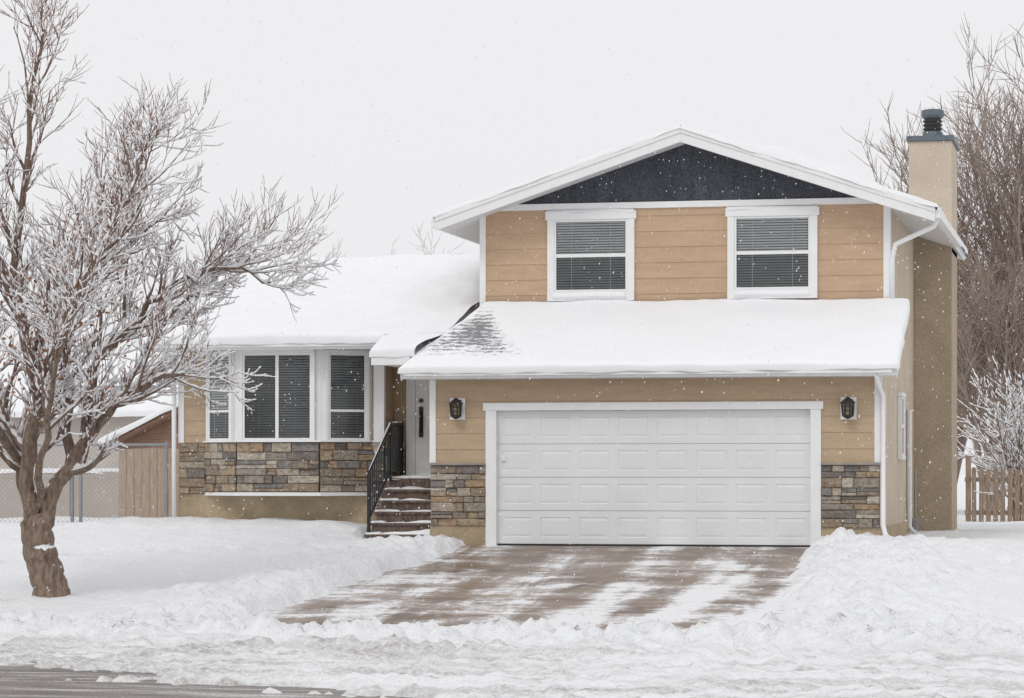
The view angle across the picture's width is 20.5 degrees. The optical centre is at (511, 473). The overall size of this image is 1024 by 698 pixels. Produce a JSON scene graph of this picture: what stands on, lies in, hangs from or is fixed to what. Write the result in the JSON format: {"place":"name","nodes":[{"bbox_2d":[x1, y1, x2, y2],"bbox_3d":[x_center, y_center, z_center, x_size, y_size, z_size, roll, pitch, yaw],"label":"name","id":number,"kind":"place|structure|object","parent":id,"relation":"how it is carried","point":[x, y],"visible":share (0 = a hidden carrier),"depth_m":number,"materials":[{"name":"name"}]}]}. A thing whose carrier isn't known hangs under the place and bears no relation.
{"place":"outdoors","nodes":[
{"label":"outdoors","id":0,"kind":"place"},
{"bbox_2d":[0,662,411,697],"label":"street","id":1,"kind":"structure","parent":0,"point":[25,681],"depth_m":26.47,"materials":[{"name":"grey asphalt"}]},
{"bbox_2d":[136,254,479,357],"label":"wing roof snow","id":2,"kind":"structure","parent":0,"point":[386,292],"depth_m":46.88,"materials":[{"name":"white snow"}]},
{"bbox_2d":[0,475,1023,697],"bbox_3d":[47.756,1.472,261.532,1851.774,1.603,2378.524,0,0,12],"label":"snow ground","id":3,"kind":"structure","parent":0,"point":[136,621],"depth_m":32.85,"materials":[{"name":"white snow"}]},
{"bbox_2d":[179,494,375,523],"bbox_3d":[-3.787,0.877,46.365,3.520,1.085,0.045,0,0,12],"label":"wing foundation","id":4,"kind":"object","parent":3,"relation":"on","point":[289,507],"visible":0.21,"depth_m":46.35,"materials":[{"name":"beige concrete"}]},
{"bbox_2d":[316,237,346,257],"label":"distant tree","id":5,"kind":"object","parent":3,"relation":"on","point":[337,249],"visible":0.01,"depth_m":105.96,"materials":[{"name":"grey plant"}]},
{"bbox_2d":[391,221,465,254],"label":"distant tree","id":6,"kind":"object","parent":3,"relation":"on","point":[423,245],"visible":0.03,"depth_m":107.82,"materials":[{"name":"plant"}]},
{"bbox_2d":[172,219,939,534],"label":"downspouts","id":7,"kind":"object","parent":3,"relation":"on","point":[883,414],"visible":0.83,"depth_m":44.32,"materials":[{"name":"white metal"}]},
{"bbox_2d":[430,522,909,545],"bbox_3d":[3.145,1.211,48.020,7.030,0.818,9.420,0,0,12],"label":"garage foundation","id":8,"kind":"object","parent":3,"relation":"on","point":[471,535],"visible":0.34,"depth_m":44.03,"materials":[{"name":"beige concrete"}]},
{"bbox_2d":[957,236,1023,509],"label":"bare cottonwood tree","id":9,"kind":"object","parent":3,"relation":"on","point":[969,338],"visible":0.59,"depth_m":69.59,"materials":[{"name":"brown plant"}]},
{"bbox_2d":[0,0,1023,665],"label":"falling snow","id":10,"kind":"structure","parent":0,"point":[536,294],"depth_m":32.13,"materials":[{"name":"white snow"}]},
{"bbox_2d":[0,0,1023,475],"label":"sky","id":11,"kind":"structure","parent":0,"point":[912,33],"materials":[{"name":"white"}]},
{"bbox_2d":[254,545,808,628],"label":"driveway","id":12,"kind":"structure","parent":0,"point":[635,594],"depth_m":38.58,"materials":[{"name":"concrete"}]},
{"bbox_2d":[430,197,890,545],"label":"white trim","id":13,"kind":"structure","parent":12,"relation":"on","point":[815,407],"depth_m":43.92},
{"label":"ground","id":14,"kind":"structure","parent":0,"visible":0},
{"bbox_2d":[0,468,118,517],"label":"panel fence","id":15,"kind":"object","parent":14,"relation":"on","point":[98,505],"visible":0.24,"depth_m":53.85,"materials":[{"name":"metal"}]},
{"bbox_2d":[0,416,145,468],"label":"walls","id":16,"kind":"structure","parent":14,"relation":"on","point":[116,422],"depth_m":66.58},
{"bbox_2d":[0,350,177,417],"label":"roof snow","id":17,"kind":"structure","parent":16,"relation":"on","point":[141,409],"depth_m":68.02,"materials":[{"name":"white snow"}]},
{"bbox_2d":[0,442,167,522],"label":"chain link fence","id":18,"kind":"object","parent":14,"relation":"on","point":[72,488],"visible":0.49,"depth_m":46.90,"materials":[{"name":"grey metal"}]},
{"bbox_2d":[98,400,178,450],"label":"roof","id":19,"kind":"structure","parent":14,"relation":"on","point":[154,427],"depth_m":55.57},
{"bbox_2d":[119,448,179,517],"bbox_3d":[-5.975,0.310,49.327,1.850,1.519,0.079,0,0,12],"label":"wood board fence","id":20,"kind":"object","parent":14,"relation":"on","point":[133,462],"visible":0.36,"depth_m":49.38,"materials":[{"name":"brown wood"}]},
{"bbox_2d":[0,0,343,597],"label":"bare apple tree","id":21,"kind":"object","parent":14,"relation":"on","point":[50,371],"visible":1,"depth_m":37.19,"materials":[{"name":"brown plant"}]},
{"bbox_2d":[180,352,405,493],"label":"wing walls","id":22,"kind":"structure","parent":14,"relation":"on","point":[194,421],"depth_m":46.61,"materials":[{"name":"beige wood"}]},
{"bbox_2d":[178,349,385,495],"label":"bay white panels","id":23,"kind":"object","parent":22,"relation":"attached to","point":[379,401],"visible":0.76,"depth_m":45.95,"materials":[{"name":"white wood"}]},
{"bbox_2d":[205,351,234,441],"bbox_3d":[-4.786,-1.260,46.282,0.702,1.490,0.085,0,0,48],"label":"bay window left frame","id":24,"kind":"object","parent":23,"relation":"in","point":[231,410],"visible":0.84,"depth_m":46.13,"materials":[{"name":"white plastic"}]},
{"bbox_2d":[211,356,228,437],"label":"bay window left blinds","id":25,"kind":"object","parent":24,"relation":"in","point":[219,422],"visible":0.7,"depth_m":46.29,"materials":[{"name":"grey plastic"}]},
{"bbox_2d":[239,349,315,439],"bbox_3d":[-3.805,-1.265,45.806,1.270,1.500,0.085,0,0,12],"label":"bay window centre frame","id":26,"kind":"object","parent":23,"relation":"in","point":[277,353],"visible":1,"depth_m":45.78,"materials":[{"name":"white plastic"}]},
{"bbox_2d":[245,355,309,437],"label":"bay window centre blinds","id":27,"kind":"object","parent":26,"relation":"in","point":[295,370],"visible":0.98,"depth_m":45.80,"materials":[{"name":"grey plastic"}]},
{"bbox_2d":[325,350,369,441],"bbox_3d":[-2.671,-1.260,45.827,0.744,1.490,0.085,0,0,-21],"label":"bay window right frame","id":28,"kind":"object","parent":23,"relation":"in","point":[328,409],"visible":0.98,"depth_m":45.80,"materials":[{"name":"white plastic"}]},
{"bbox_2d":[331,355,363,437],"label":"bay window right blinds","id":29,"kind":"object","parent":28,"relation":"in","point":[348,424],"visible":1,"depth_m":45.84,"materials":[{"name":"grey plastic"}]},
{"bbox_2d":[207,442,362,491],"bbox_3d":[-3.708,-0.104,46.084,2.833,0.808,0.500,0,0,12],"label":"bay base","id":30,"kind":"object","parent":22,"relation":"attached to","point":[301,442],"visible":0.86,"depth_m":45.79,"materials":[{"name":"beige paint"}]},
{"bbox_2d":[179,441,405,511],"bbox_3d":[-3.684,0.035,46.344,3.702,1.162,1.178,0,0,12],"label":"wing stone veneer","id":31,"kind":"object","parent":22,"relation":"attached to","point":[214,469],"visible":0.9,"depth_m":45.87,"materials":[{"name":"stone"}]},
{"bbox_2d":[151,302,479,367],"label":"wing roof","id":32,"kind":"structure","parent":22,"relation":"on","point":[470,310],"depth_m":45.72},
{"bbox_2d":[139,343,409,365],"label":"wing fascia","id":33,"kind":"structure","parent":32,"relation":"attached to","point":[383,361],"depth_m":45.36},
{"bbox_2d":[406,380,430,475],"bbox_3d":[-1.273,-0.820,46.385,0.945,1.780,0.060,0,0,12],"label":"entry door","id":34,"kind":"structure","parent":22,"relation":"attached to","point":[417,459],"depth_m":46.43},
{"bbox_2d":[419,399,422,436],"bbox_3d":[-1.499,-0.917,46.394,0.070,0.635,0.082,0,0,12],"label":"door handle","id":35,"kind":"object","parent":34,"relation":"attached to","point":[421,420],"visible":1,"depth_m":46.41,"materials":[{"name":"black metal"}]},
{"bbox_2d":[364,478,430,537],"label":"porch steps","id":36,"kind":"structure","parent":14,"relation":"on","point":[399,518],"depth_m":45.05,"materials":[{"name":"concrete"}]},
{"bbox_2d":[367,421,402,532],"bbox_3d":[-2.033,0.127,45.436,0.050,1.986,2.108,0,0,12],"label":"stair railing","id":37,"kind":"object","parent":36,"relation":"on","point":[388,433],"visible":0.98,"depth_m":45.43,"materials":[{"name":"black metal"}]},
{"bbox_2d":[366,474,430,533],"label":"step snow","id":38,"kind":"structure","parent":36,"relation":"on","point":[426,531],"depth_m":45.08,"materials":[{"name":"white snow"}]},
{"bbox_2d":[641,375,913,544],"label":"garage walls","id":39,"kind":"structure","parent":14,"relation":"on","point":[896,485],"depth_m":45.63,"materials":[{"name":"beige paint"}]},
{"bbox_2d":[449,398,464,419],"bbox_3d":[-0.872,-1.010,43.946,0.240,0.340,0.230,0,0,12],"label":"wall lantern","id":40,"kind":"object","parent":39,"relation":"attached to","point":[457,411],"depth_m":43.91,"materials":[{"name":"black metal"}]},
{"bbox_2d":[406,375,892,379],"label":"porch shed roof","id":41,"kind":"structure","parent":39,"relation":"on","point":[649,377],"depth_m":43.08,"materials":[{"name":"white metal"}]},
{"bbox_2d":[400,368,898,380],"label":"shed fascia","id":42,"kind":"structure","parent":41,"relation":"attached to","point":[856,372],"depth_m":42.94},
{"bbox_2d":[397,298,909,373],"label":"shed roof snow","id":43,"kind":"structure","parent":41,"relation":"on","point":[502,327],"depth_m":43.77,"materials":[{"name":"white snow"}]},
{"bbox_2d":[498,409,809,546],"bbox_3d":[2.167,0.070,43.512,4.883,2.100,0.085,0,0,12],"label":"garage door","id":44,"kind":"structure","parent":39,"relation":"in","point":[667,486],"depth_m":43.49,"materials":[{"name":"white metal"}]},
{"bbox_2d":[429,463,879,464],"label":"stone caps","id":45,"kind":"object","parent":39,"relation":"attached to","point":[821,464],"visible":1,"depth_m":42.79,"materials":[{"name":"stone"}]},
{"bbox_2d":[431,465,879,526],"bbox_3d":[2.140,0.343,43.396,6.972,0.937,0.080,0,0,12],"label":"garage stone veneer","id":46,"kind":"object","parent":39,"relation":"attached to","point":[848,500],"visible":0.99,"depth_m":42.83,"materials":[{"name":"stone"}]},
{"bbox_2d":[431,377,880,526],"bbox_3d":[2.159,-0.400,43.484,6.980,2.400,0.148,0,0,12],"label":"garage siding","id":47,"kind":"object","parent":39,"relation":"attached to","point":[457,441],"visible":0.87,"depth_m":43.38,"materials":[{"name":"beige wood"}]},
{"bbox_2d":[840,397,856,419],"bbox_3d":[5.071,-0.990,42.661,0.240,0.340,0.230,0,0,12],"label":"wall lantern","id":48,"kind":"object","parent":39,"relation":"attached to","point":[848,408],"depth_m":42.63,"materials":[{"name":"black metal"}]},
{"bbox_2d":[897,392,905,458],"bbox_3d":[6.386,-0.780,46.306,0.085,1.090,0.750,0,0,12],"label":"side window frame","id":49,"kind":"object","parent":39,"relation":"attached to","point":[900,397],"visible":0.98,"depth_m":45.97,"materials":[{"name":"white plastic"}]},
{"bbox_2d":[902,399,902,453],"bbox_3d":[6.390,-0.780,46.305,0.001,0.900,0.500,0,0,12],"label":"side window glass","id":50,"kind":"object","parent":49,"relation":"attached to","point":[902,428],"visible":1,"depth_m":46.43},
{"bbox_2d":[891,210,913,381],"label":"walls","id":51,"kind":"structure","parent":39,"relation":"on","point":[904,281],"depth_m":47.75,"materials":[{"name":"paint"}]},
{"bbox_2d":[545,210,636,301],"bbox_3d":[1.268,-3.495,45.395,1.480,1.440,0.085,0,0,12],"label":"bedroom window frame","id":52,"kind":"object","parent":51,"relation":"attached to","point":[552,218],"visible":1,"depth_m":45.36,"materials":[{"name":"white plastic"}]},
{"bbox_2d":[557,221,624,289],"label":"bedroom window blinds","id":53,"kind":"object","parent":52,"relation":"in","point":[575,238],"visible":1,"depth_m":45.40,"materials":[{"name":"grey plastic"}]},
{"bbox_2d":[546,205,817,299],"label":"sill snow","id":54,"kind":"structure","parent":51,"relation":"attached to","point":[622,295],"depth_m":45.21,"materials":[{"name":"white snow"}]},
{"bbox_2d":[486,204,882,301],"bbox_3d":[2.709,-3.415,45.107,6.410,1.670,0.014,0,0,12],"label":"siding","id":55,"kind":"object","parent":51,"relation":"attached to","point":[664,236],"visible":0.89,"depth_m":45.09,"materials":[{"name":"beige wood"}]},
{"bbox_2d":[521,144,853,203],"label":"gable panel","id":56,"kind":"structure","parent":51,"relation":"attached to","point":[644,180],"depth_m":45.09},
{"bbox_2d":[439,142,964,260],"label":"roof","id":57,"kind":"structure","parent":51,"relation":"on","point":[468,229],"depth_m":45.75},
{"bbox_2d":[431,128,961,246],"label":"fascia and gutters","id":58,"kind":"structure","parent":57,"relation":"attached to","point":[590,167],"depth_m":44.58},
{"bbox_2d":[432,125,967,253],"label":"roof snow","id":59,"kind":"structure","parent":57,"relation":"on","point":[801,159],"depth_m":44.75,"materials":[{"name":"white snow"}]},
{"bbox_2d":[725,207,819,298],"bbox_3d":[4.127,-3.495,44.777,1.490,1.440,0.085,0,0,12],"label":"bedroom window frame","id":60,"kind":"object","parent":51,"relation":"attached to","point":[811,214],"visible":1,"depth_m":44.74,"materials":[{"name":"white plastic"}]},
{"bbox_2d":[737,218,807,286],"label":"bedroom window blinds","id":61,"kind":"object","parent":60,"relation":"in","point":[783,235],"visible":0.98,"depth_m":44.78,"materials":[{"name":"grey plastic"}]},
{"bbox_2d":[912,469,918,531],"bbox_3d":[6.997,0.520,48.988,0.088,1.200,0.300,0,0,12],"label":"downspout","id":62,"kind":"object","parent":39,"relation":"attached to","point":[915,523],"visible":0.79,"depth_m":48.97,"materials":[{"name":"white metal"}]},
{"bbox_2d":[909,140,956,530],"bbox_3d":[7.508,-2.210,50.361,0.750,7.260,1.600,0,0,12],"label":"chimney","id":63,"kind":"object","parent":14,"relation":"on","point":[936,349],"visible":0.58,"depth_m":49.58,"materials":[{"name":"paint"}]},
{"bbox_2d":[906,109,958,150],"bbox_3d":[7.508,-6.141,50.361,0.830,0.598,1.680,0,0,12],"label":"chimney flue","id":64,"kind":"object","parent":63,"relation":"on","point":[932,121],"visible":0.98,"depth_m":49.80,"materials":[{"name":"grey metal"}]},
{"bbox_2d":[843,92,1023,482],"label":"bare cottonwood tree","id":65,"kind":"object","parent":14,"relation":"on","point":[962,440],"visible":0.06,"depth_m":75.46,"materials":[{"name":"brown plant"}]},
{"bbox_2d":[876,14,1023,476],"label":"bare cottonwood tree","id":66,"kind":"object","parent":14,"relation":"on","point":[997,245],"visible":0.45,"depth_m":73.03,"materials":[{"name":"plant"}]},
{"bbox_2d":[957,347,1023,520],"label":"snowy shrub","id":67,"kind":"object","parent":14,"relation":"on","point":[1014,443],"visible":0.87,"depth_m":61.38,"materials":[{"name":"white plant"}]},
{"bbox_2d":[965,456,1023,521],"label":"picket fence","id":68,"kind":"object","parent":14,"relation":"on","point":[988,479],"visible":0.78,"depth_m":59.91,"materials":[{"name":"brown wood"}]},
{"bbox_2d":[971,344,1023,493],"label":"snowy shrub","id":69,"kind":"object","parent":14,"relation":"on","point":[992,434],"visible":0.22,"depth_m":64.07,"materials":[{"name":"white plant"}]}
]}

